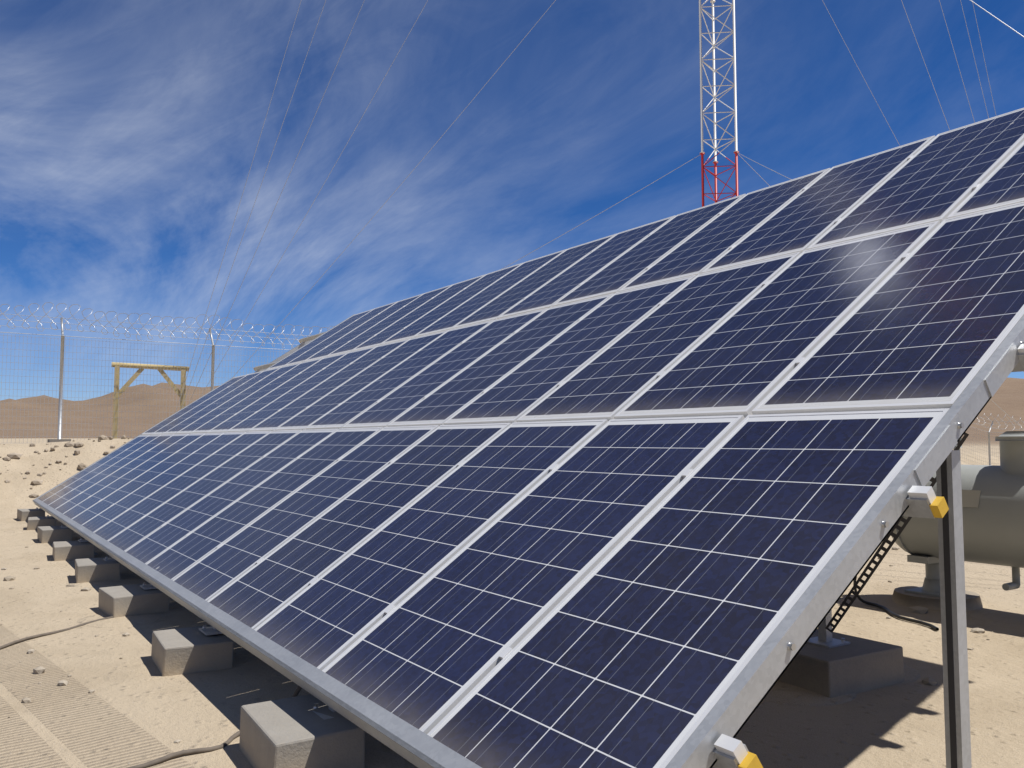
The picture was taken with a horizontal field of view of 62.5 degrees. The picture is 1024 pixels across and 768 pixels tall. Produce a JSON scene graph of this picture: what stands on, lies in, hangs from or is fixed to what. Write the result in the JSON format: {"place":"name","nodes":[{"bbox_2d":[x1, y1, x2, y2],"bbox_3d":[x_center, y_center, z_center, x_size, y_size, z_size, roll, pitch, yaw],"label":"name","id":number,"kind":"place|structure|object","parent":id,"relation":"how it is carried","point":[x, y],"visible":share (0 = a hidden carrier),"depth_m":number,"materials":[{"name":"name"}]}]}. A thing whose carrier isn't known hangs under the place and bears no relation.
{"place":"outdoors","nodes":[
{"label":"outdoors","id":0,"kind":"place"},
{"bbox_2d":[0,378,1023,767],"bbox_3d":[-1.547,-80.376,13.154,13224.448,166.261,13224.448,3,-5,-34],"label":"ground","id":1,"kind":"structure","parent":0,"point":[76,724],"depth_m":3.56,"materials":[{"name":"beige sand"}]},
{"bbox_2d":[0,435,129,497],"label":"rocks","id":2,"kind":"object","parent":1,"relation":"on","point":[81,466],"visible":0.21,"depth_m":12.94,"materials":[{"name":"brown stone"}]},
{"bbox_2d":[111,362,188,438],"bbox_3d":[-7.102,0.491,16.542,1.403,1.798,0.100,2,-4,-23],"label":"wooden frame","id":3,"kind":"object","parent":1,"relation":"on","point":[182,369],"visible":0.68,"depth_m":16.47,"materials":[{"name":"brown wood"}]},
{"bbox_2d":[0,616,301,767],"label":"ground cables","id":4,"kind":"object","parent":1,"relation":"on","point":[193,751],"visible":0.69,"depth_m":2.70,"materials":[{"name":"grey rubber"}]},
{"bbox_2d":[0,302,330,442],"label":"fence end","id":5,"kind":"object","parent":1,"relation":"on","point":[61,399],"visible":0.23,"depth_m":15.51,"materials":[{"name":"grey metal"}]},
{"bbox_2d":[17,509,903,767],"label":"concrete blocks","id":6,"kind":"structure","parent":1,"relation":"on","point":[294,732],"depth_m":3.35,"materials":[{"name":"grey concrete"}]},
{"bbox_2d":[4,518,919,767],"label":"sand drifts","id":7,"kind":"object","parent":1,"relation":"on","point":[378,754],"visible":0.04,"depth_m":3.51,"materials":[{"name":"beige sand"}]},
{"bbox_2d":[0,473,1023,763],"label":"loose stones","id":8,"kind":"object","parent":1,"relation":"on","point":[912,609],"visible":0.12,"depth_m":4.26,"materials":[{"name":"brown stone"}]},
{"bbox_2d":[32,108,1023,767],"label":"solar array","id":9,"kind":"object","parent":1,"relation":"on","point":[648,494],"visible":1,"depth_m":3.09,"materials":[{"name":"glass"}]},
{"bbox_2d":[826,432,968,632],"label":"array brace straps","id":10,"kind":"object","parent":9,"relation":"attached to","point":[898,527],"visible":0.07,"depth_m":3.04,"materials":[{"name":"grey metal"}]},
{"bbox_2d":[176,0,1023,429],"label":"mast guy wires","id":11,"kind":"object","parent":1,"relation":"on","point":[460,114],"visible":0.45,"depth_m":16.44,"materials":[{"name":"grey"}]},
{"bbox_2d":[699,0,738,206],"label":"lattice mast","id":12,"kind":"object","parent":1,"relation":"on","point":[714,112],"visible":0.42,"depth_m":14.82,"materials":[{"name":"metal"}]},
{"bbox_2d":[853,431,1023,630],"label":"grey tank","id":13,"kind":"object","parent":1,"relation":"on","point":[993,511],"visible":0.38,"depth_m":4.71,"materials":[{"name":"metal"}]},
{"bbox_2d":[953,413,1021,464],"bbox_3d":[29.409,0.470,6.621,0.606,3.809,56.140,3,-5,-34],"label":"fence","id":14,"kind":"object","parent":1,"relation":"on","point":[989,450],"visible":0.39,"depth_m":27.22,"materials":[{"name":"grey metal"}]},
{"bbox_2d":[0,0,1023,400],"label":"sky","id":15,"kind":"structure","parent":0,"point":[130,130],"materials":[{"name":"blue"}]}
]}

